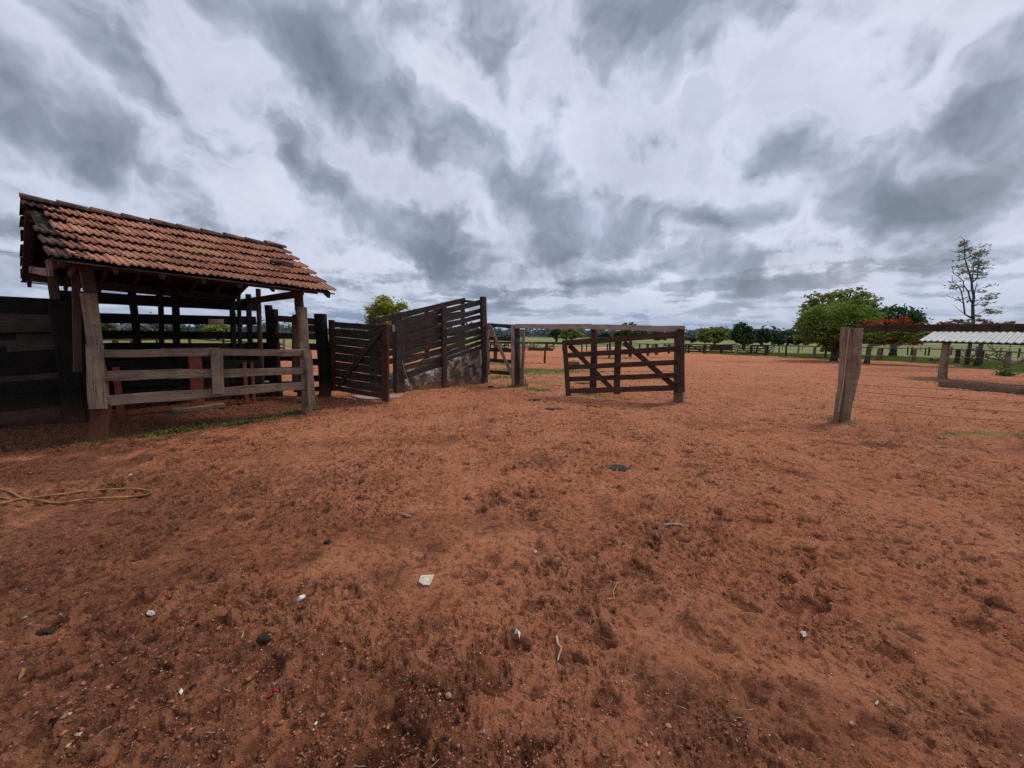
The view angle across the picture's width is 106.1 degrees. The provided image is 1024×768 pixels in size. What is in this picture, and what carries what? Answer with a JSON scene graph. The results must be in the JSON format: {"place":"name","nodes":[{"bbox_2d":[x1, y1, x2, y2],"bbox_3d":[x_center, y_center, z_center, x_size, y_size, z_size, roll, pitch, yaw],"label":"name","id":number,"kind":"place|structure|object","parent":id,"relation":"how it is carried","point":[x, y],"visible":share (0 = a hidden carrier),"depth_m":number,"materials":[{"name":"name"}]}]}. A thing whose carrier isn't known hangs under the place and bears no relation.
{"place":"outdoors","nodes":[
{"label":"outdoors","id":0,"kind":"place"},
{"bbox_2d":[0,334,1023,767],"bbox_3d":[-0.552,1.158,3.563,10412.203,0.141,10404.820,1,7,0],"label":"ground","id":1,"kind":"structure","parent":0,"point":[816,728],"depth_m":2.63,"materials":[{"name":"brown soil"}]},
{"bbox_2d":[18,667,25,679],"bbox_3d":[-2.289,1.353,1.795,0.014,0.018,0.101,-5,9,-40],"label":"dry leaf","id":2,"kind":"object","parent":1,"relation":"on","point":[22,672],"visible":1,"depth_m":1.80,"materials":[{"name":"plant"}]},
{"bbox_2d":[0,296,90,428],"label":"board fence","id":3,"kind":"object","parent":1,"relation":"on","point":[42,383],"visible":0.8,"depth_m":6.38,"materials":[{"name":"black wood"}]},
{"bbox_2d":[35,627,56,635],"bbox_3d":[-2.495,1.339,2.065,0.105,0.054,0.065,3,7,16],"label":"dung","id":4,"kind":"object","parent":1,"relation":"on","point":[47,631],"visible":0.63,"depth_m":2.05,"materials":[{"name":"grey"}]},
{"bbox_2d":[0,488,152,503],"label":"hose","id":5,"kind":"object","parent":1,"relation":"on","point":[50,495],"visible":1,"depth_m":3.68,"materials":[{"name":"rubber"}]},
{"bbox_2d":[101,323,113,329],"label":"shade tree","id":6,"kind":"object","parent":1,"relation":"on","point":[105,326],"visible":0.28,"depth_m":79.11,"materials":[{"name":"green plant"}]},
{"bbox_2d":[146,610,154,615],"bbox_3d":[-2.067,1.309,2.202,0.084,0.016,0.027,3,7,16],"label":"flake","id":7,"kind":"object","parent":1,"relation":"on","point":[150,613],"visible":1,"depth_m":2.19,"materials":[{"name":"white stone"}]},
{"bbox_2d":[60,290,282,409],"bbox_3d":[-7.234,-0.672,8.540,0.309,2.534,3.814,8,10,44],"label":"board fence","id":8,"kind":"object","parent":1,"relation":"on","point":[134,318],"visible":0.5,"depth_m":8.42,"materials":[{"name":"black wood"}]},
{"bbox_2d":[140,324,202,331],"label":"shade tree","id":9,"kind":"object","parent":1,"relation":"on","point":[166,328],"visible":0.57,"depth_m":74.02,"materials":[{"name":"green plant"}]},
{"bbox_2d":[167,412,178,427],"bbox_3d":[-5.521,0.611,6.294,0.216,0.331,0.041,1,7,0],"label":"seedling","id":10,"kind":"object","parent":1,"relation":"on","point":[172,414],"visible":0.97,"depth_m":6.28,"materials":[{"name":"green plant"}]},
{"bbox_2d":[19,192,336,441],"bbox_3d":[-6.318,-1.184,7.429,4.493,3.784,3.744,6,9,37],"label":"cattle shelter","id":11,"kind":"object","parent":1,"relation":"on","point":[91,252],"visible":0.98,"depth_m":6.46,"materials":[{"name":"black wood"}]},
{"bbox_2d":[270,258,293,267],"bbox_3d":[-4.407,-2.321,7.378,0.405,0.177,0.149,-4,8,-31],"label":"roof tile","id":12,"kind":"object","parent":11,"relation":"on","point":[282,262],"visible":1,"depth_m":7.36,"materials":[{"name":"ceramic"}]},
{"bbox_2d":[105,348,260,418],"bbox_3d":[-6.505,-0.051,7.816,0.314,1.369,2.505,7,9,40],"label":"cattle crush","id":13,"kind":"object","parent":1,"relation":"on","point":[194,362],"visible":0.48,"depth_m":7.70,"materials":[{"name":"red paint"}]},
{"bbox_2d":[103,325,285,348],"bbox_3d":[-20.572,-2.743,25.507,5.972,2.003,11.763,1,7,0],"label":"rail fence","id":14,"kind":"object","parent":1,"relation":"on","point":[113,327],"visible":0.3,"depth_m":25.14,"materials":[{"name":"brown wood"}]},
{"bbox_2d":[201,325,229,339],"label":"shade tree","id":15,"kind":"object","parent":1,"relation":"on","point":[216,328],"visible":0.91,"depth_m":68.54,"materials":[{"name":"green plant"}]},
{"bbox_2d":[121,400,325,440],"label":"weeds","id":16,"kind":"object","parent":1,"relation":"on","point":[193,427],"visible":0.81,"depth_m":6.52,"materials":[{"name":"green plant"}]},
{"bbox_2d":[257,631,274,642],"bbox_3d":[-1.292,1.329,2.018,0.086,0.045,0.064,1,7,0],"label":"dung","id":17,"kind":"object","parent":1,"relation":"on","point":[263,637],"visible":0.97,"depth_m":2.00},
{"bbox_2d":[265,687,278,697],"bbox_3d":[-1.066,1.371,1.710,0.056,0.019,0.036,-4,8,-31],"label":"red scrap","id":18,"kind":"object","parent":1,"relation":"on","point":[269,694],"visible":1,"depth_m":1.71,"materials":[{"name":"red"}]},
{"bbox_2d":[297,594,304,601],"bbox_3d":[-1.263,1.280,2.304,0.027,0.028,0.042,5,8,30],"label":"white tube","id":19,"kind":"object","parent":1,"relation":"on","point":[301,597],"visible":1,"depth_m":2.30,"materials":[{"name":"white plastic"}]},
{"bbox_2d":[276,314,331,396],"bbox_3d":[-5.388,-0.657,9.836,1.661,2.230,0.389,2,7,10],"label":"board fence","id":20,"kind":"object","parent":1,"relation":"on","point":[317,323],"visible":0.42,"depth_m":9.61,"materials":[{"name":"brown wood"}]},
{"bbox_2d":[328,320,388,401],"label":"board gate","id":21,"kind":"structure","parent":20,"relation":"attached to","point":[369,350],"depth_m":9.24,"materials":[{"name":"brown wood"}]},
{"bbox_2d":[351,394,402,400],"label":"concrete slab","id":22,"kind":"structure","parent":1,"relation":"on","point":[391,396],"depth_m":9.52,"materials":[{"name":"grey concrete"}]},
{"bbox_2d":[361,294,416,348],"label":"shade tree","id":23,"kind":"object","parent":1,"relation":"on","point":[381,307],"visible":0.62,"depth_m":40.45,"materials":[{"name":"green plant"}]},
{"bbox_2d":[419,574,433,585],"bbox_3d":[-0.558,1.274,2.505,0.085,0.018,0.112,1,7,0],"label":"chip","id":24,"kind":"object","parent":1,"relation":"on","point":[425,580],"visible":1,"depth_m":2.50,"materials":[{"name":"white stone"}]},
{"bbox_2d":[369,297,487,392],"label":"loading ramp","id":25,"kind":"structure","parent":1,"relation":"on","point":[458,362],"depth_m":11.60,"materials":[{"name":"wood"}]},
{"bbox_2d":[486,323,510,375],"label":"frame gate","id":26,"kind":"structure","parent":25,"relation":"attached to","point":[489,326],"depth_m":12.48,"materials":[{"name":"brown wood"}]},
{"bbox_2d":[445,692,450,698],"bbox_3d":[-0.286,1.401,1.727,0.028,0.032,0.027,1,7,0],"label":"pebble","id":27,"kind":"object","parent":1,"relation":"on","point":[448,695],"visible":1,"depth_m":1.72,"materials":[{"name":"stone"}]},
{"bbox_2d":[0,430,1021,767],"bbox_3d":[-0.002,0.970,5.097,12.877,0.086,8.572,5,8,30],"label":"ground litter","id":28,"kind":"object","parent":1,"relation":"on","point":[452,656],"visible":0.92,"depth_m":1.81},
{"bbox_2d":[0,366,1023,767],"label":"dirt clods","id":29,"kind":"object","parent":1,"relation":"on","point":[488,762],"visible":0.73,"depth_m":1.87,"materials":[{"name":"brown soil"}]},
{"bbox_2d":[41,431,996,767],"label":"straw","id":30,"kind":"object","parent":1,"relation":"on","point":[503,595],"visible":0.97,"depth_m":1.90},
{"bbox_2d":[476,341,562,350],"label":"rail fence","id":31,"kind":"object","parent":1,"relation":"on","point":[505,343],"visible":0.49,"depth_m":43.13,"materials":[{"name":"brown wood"}]},
{"bbox_2d":[525,341,538,348],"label":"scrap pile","id":32,"kind":"object","parent":1,"relation":"on","point":[534,345],"visible":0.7,"depth_m":41.80,"materials":[{"name":"grey wood"}]},
{"bbox_2d":[528,348,552,350],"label":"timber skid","id":33,"kind":"object","parent":1,"relation":"on","point":[539,349],"visible":0.87,"depth_m":41.07,"materials":[{"name":"brown wood"}]},
{"bbox_2d":[544,347,545,363],"bbox_3d":[1.907,-1.622,22.383,0.148,1.053,0.120,1,7,0],"label":"fence post","id":34,"kind":"object","parent":1,"relation":"on","point":[545,355],"visible":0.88,"depth_m":22.33,"materials":[{"name":"brown wood"}]},
{"bbox_2d":[84,312,1022,340],"bbox_3d":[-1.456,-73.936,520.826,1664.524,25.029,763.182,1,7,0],"label":"distant woodland","id":35,"kind":"object","parent":1,"relation":"on","point":[499,332],"visible":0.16,"depth_m":381.56,"materials":[{"name":"green plant"}]},
{"bbox_2d":[549,329,562,341],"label":"shade tree","id":36,"kind":"object","parent":1,"relation":"on","point":[554,334],"visible":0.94,"depth_m":98.46,"materials":[{"name":"green plant"}]},
{"bbox_2d":[555,635,561,660],"bbox_3d":[0.242,1.365,1.974,0.032,0.038,0.158,1,7,3],"label":"stick","id":37,"kind":"object","parent":1,"relation":"on","point":[557,642],"visible":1,"depth_m":1.99,"materials":[{"name":"brown wood"}]},
{"bbox_2d":[558,329,584,339],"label":"shade tree","id":38,"kind":"object","parent":1,"relation":"on","point":[570,334],"visible":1,"depth_m":93.19,"materials":[{"name":"green plant"}]},
{"bbox_2d":[511,324,684,402],"bbox_3d":[2.128,-0.642,10.732,5.064,2.074,0.302,6,9,34],"label":"beam fence","id":39,"kind":"object","parent":1,"relation":"on","point":[516,355],"visible":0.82,"depth_m":10.78,"materials":[{"name":"brown wood"}]},
{"bbox_2d":[511,336,523,368],"bbox_3d":[0.208,-0.981,11.946,0.420,0.996,0.316,6,9,34],"label":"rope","id":40,"kind":"object","parent":39,"relation":"attached to","point":[519,358],"visible":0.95,"depth_m":11.82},
{"bbox_2d":[562,328,684,395],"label":"ranch gate","id":41,"kind":"structure","parent":39,"relation":"attached to","point":[617,352],"depth_m":9.60,"materials":[{"name":"brown wood"}]},
{"bbox_2d":[597,332,610,337],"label":"shade tree","id":42,"kind":"object","parent":1,"relation":"on","point":[605,334],"visible":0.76,"depth_m":137.95,"materials":[{"name":"green plant"}]},
{"bbox_2d":[607,464,629,471],"bbox_3d":[1.301,1.021,4.701,0.294,0.034,0.276,1,7,0],"label":"cow pat","id":43,"kind":"object","parent":1,"relation":"on","point":[620,467],"visible":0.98,"depth_m":4.67,"materials":[{"name":"grey"}]},
{"bbox_2d":[581,342,670,356],"bbox_3d":[12.482,-3.888,40.449,9.193,1.257,19.962,7,10,41],"label":"post fence","id":44,"kind":"object","parent":1,"relation":"on","point":[653,345],"visible":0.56,"depth_m":37.51,"materials":[{"name":"brown wood"}]},
{"bbox_2d":[608,343,648,358],"bbox_3d":[9.220,-2.613,30.068,0.236,1.252,6.672,7,10,43],"label":"post fence","id":45,"kind":"object","parent":1,"relation":"on","point":[647,346],"visible":0.52,"depth_m":29.98,"materials":[{"name":"brown wood"}]},
{"bbox_2d":[611,322,666,341],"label":"shade tree","id":46,"kind":"object","parent":1,"relation":"on","point":[624,332],"visible":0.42,"depth_m":73.40,"materials":[{"name":"green plant"}]},
{"bbox_2d":[661,523,688,526],"bbox_3d":[1.391,1.207,3.291,0.225,0.026,0.062,2,7,7],"label":"stick","id":47,"kind":"object","parent":1,"relation":"on","point":[667,524],"visible":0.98,"depth_m":3.30,"materials":[{"name":"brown wood"}]},
{"bbox_2d":[685,336,698,342],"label":"shade tree","id":48,"kind":"object","parent":1,"relation":"on","point":[692,339],"visible":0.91,"depth_m":108.64,"materials":[{"name":"green plant"}]},
{"bbox_2d":[685,344,737,354],"bbox_3d":[19.809,-3.491,38.336,4.696,1.157,1.698,5,9,33],"label":"rail fence","id":49,"kind":"object","parent":1,"relation":"on","point":[717,347],"visible":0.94,"depth_m":38.41,"materials":[{"name":"brown wood"}]},
{"bbox_2d":[689,344,703,352],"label":"rail gate","id":50,"kind":"structure","parent":49,"relation":"attached to","point":[697,349],"depth_m":39.00,"materials":[{"name":"brown wood"}]},
{"bbox_2d":[695,326,730,343],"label":"shade tree","id":51,"kind":"object","parent":1,"relation":"on","point":[706,335],"visible":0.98,"depth_m":60.80,"materials":[{"name":"green plant"}]},
{"bbox_2d":[709,345,732,350],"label":"rail fence","id":52,"kind":"object","parent":1,"relation":"on","point":[723,348],"visible":0.23,"depth_m":44.67,"materials":[{"name":"brown wood"}]},
{"bbox_2d":[728,322,756,347],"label":"shade tree","id":53,"kind":"object","parent":1,"relation":"on","point":[745,335],"visible":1,"depth_m":53.93,"materials":[{"name":"green plant"}]},
{"bbox_2d":[737,345,750,353],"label":"rail gate","id":54,"kind":"structure","parent":1,"relation":"on","point":[743,349],"depth_m":37.13,"materials":[{"name":"brown wood"}]},
{"bbox_2d":[490,347,1023,434],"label":"grass","id":55,"kind":"structure","parent":1,"relation":"on","point":[1014,366],"depth_m":27.80,"materials":[{"name":"green plant"}]},
{"bbox_2d":[750,345,768,354],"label":"rail fence","id":56,"kind":"object","parent":1,"relation":"on","point":[766,349],"visible":0.84,"depth_m":36.08,"materials":[{"name":"brown wood"}]},
{"bbox_2d":[753,346,764,353],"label":"rail gate","id":57,"kind":"structure","parent":56,"relation":"attached to","point":[759,350],"depth_m":37.10,"materials":[{"name":"brown wood"}]},
{"bbox_2d":[753,328,773,344],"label":"shade tree","id":58,"kind":"object","parent":1,"relation":"on","point":[762,335],"visible":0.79,"depth_m":78.49,"materials":[{"name":"green plant"}]},
{"bbox_2d":[768,330,778,343],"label":"tree","id":59,"kind":"object","parent":1,"relation":"on","point":[775,334],"visible":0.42,"depth_m":83.65,"materials":[{"name":"green plant"}]},
{"bbox_2d":[775,333,788,344],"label":"tree","id":60,"kind":"object","parent":1,"relation":"on","point":[782,339],"visible":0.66,"depth_m":86.49,"materials":[{"name":"green plant"}]},
{"bbox_2d":[779,328,795,344],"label":"tree","id":61,"kind":"object","parent":1,"relation":"on","point":[790,340],"visible":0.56,"depth_m":89.46,"materials":[{"name":"green plant"}]},
{"bbox_2d":[789,330,805,344],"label":"tree","id":62,"kind":"object","parent":1,"relation":"on","point":[798,342],"visible":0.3,"depth_m":92.34,"materials":[{"name":"green plant"}]},
{"bbox_2d":[791,297,887,360],"bbox_3d":[23.411,-3.866,27.861,5.820,4.689,5.117,-4,9,-33],"label":"shade tree","id":63,"kind":"object","parent":1,"relation":"on","point":[821,326],"visible":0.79,"depth_m":27.05,"materials":[{"name":"green plant"}]},
{"bbox_2d":[789,285,893,356],"bbox_3d":[28.588,-5.340,33.686,7.716,6.353,4.295,3,8,21],"label":"shade tree","id":64,"kind":"object","parent":1,"relation":"on","point":[841,295],"visible":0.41,"depth_m":33.06,"materials":[{"name":"green plant"}]},
{"bbox_2d":[863,316,929,363],"bbox_3d":[24.789,-2.744,24.817,4.680,3.210,2.214,1,7,0],"label":"flame tree","id":65,"kind":"object","parent":1,"relation":"on","point":[893,337],"visible":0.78,"depth_m":24.62,"materials":[{"name":"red plant"}]},
{"bbox_2d":[769,345,1023,367],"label":"post fence","id":66,"kind":"object","parent":1,"relation":"on","point":[1007,360],"visible":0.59,"depth_m":27.73,"materials":[{"name":"brown wood"}]},
{"bbox_2d":[862,303,933,355],"bbox_3d":[36.934,-5.292,37.773,6.667,5.282,5.676,1,7,0],"label":"shade tree","id":67,"kind":"object","parent":1,"relation":"on","point":[916,316],"visible":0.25,"depth_m":36.21,"materials":[{"name":"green plant"}]},
{"bbox_2d":[778,346,1020,356],"bbox_3d":[39.150,-3.564,40.993,21.036,1.056,3.934,2,7,11],"label":"post fence","id":68,"kind":"object","parent":1,"relation":"on","point":[929,351],"visible":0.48,"depth_m":39.51,"materials":[{"name":"grey wood"}]},
{"bbox_2d":[833,323,1023,422],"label":"beam fence","id":69,"kind":"object","parent":1,"relation":"on","point":[850,354],"visible":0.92,"depth_m":7.26,"materials":[{"name":"brown wood"}]},
{"bbox_2d":[950,345,987,359],"bbox_3d":[33.934,-2.291,28.703,2.408,1.354,1.769,6,9,36],"label":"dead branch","id":70,"kind":"object","parent":1,"relation":"on","point":[975,354],"visible":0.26,"depth_m":28.58,"materials":[{"name":"grey wood"}]},
{"bbox_2d":[918,331,1023,394],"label":"feed shelter","id":71,"kind":"object","parent":1,"relation":"on","point":[946,339],"visible":0.98,"depth_m":15.02,"materials":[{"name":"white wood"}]},
{"bbox_2d":[943,236,1002,364],"bbox_3d":[29.200,-5.148,24.539,4.641,8.100,1.795,1,7,0],"label":"slender tree","id":72,"kind":"object","parent":1,"relation":"on","point":[971,278],"visible":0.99,"depth_m":24.34,"materials":[{"name":"green plant"}]},
{"bbox_2d":[935,319,1016,365],"bbox_3d":[28.469,-2.499,23.698,4.643,3.072,3.054,4,8,27],"label":"flame tree","id":73,"kind":"object","parent":1,"relation":"on","point":[977,361],"visible":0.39,"depth_m":23.67,"materials":[{"name":"red plant"}]},
{"bbox_2d":[960,355,992,361],"bbox_3d":[34.340,-1.951,28.644,2.657,0.667,1.952,-2,8,-17],"label":"bush","id":74,"kind":"object","parent":1,"relation":"on","point":[971,360],"visible":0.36,"depth_m":28.61,"materials":[{"name":"green plant"}]},
{"bbox_2d":[976,344,1023,364],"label":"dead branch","id":75,"kind":"object","parent":1,"relation":"on","point":[1000,359],"visible":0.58,"depth_m":26.00,"materials":[{"name":"grey wood"}]},
{"bbox_2d":[991,368,1023,375],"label":"weed clump","id":76,"kind":"object","parent":1,"relation":"on","point":[1004,373],"visible":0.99,"depth_m":17.55,"materials":[{"name":"green plant"}]},
{"bbox_2d":[0,0,1023,331],"label":"sky","id":77,"kind":"structure","parent":0,"point":[691,164],"materials":[{"name":"grey"}]},
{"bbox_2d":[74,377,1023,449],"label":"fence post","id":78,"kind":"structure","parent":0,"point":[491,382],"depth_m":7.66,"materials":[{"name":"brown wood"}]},
{"bbox_2d":[568,361,579,364],"bbox_3d":[3.365,-1.128,21.198,0.660,0.210,0.445,1,7,0],"label":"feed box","id":79,"kind":"object","parent":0,"point":[573,363],"visible":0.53,"depth_m":20.98,"materials":[{"name":"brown wood"}]}
]}

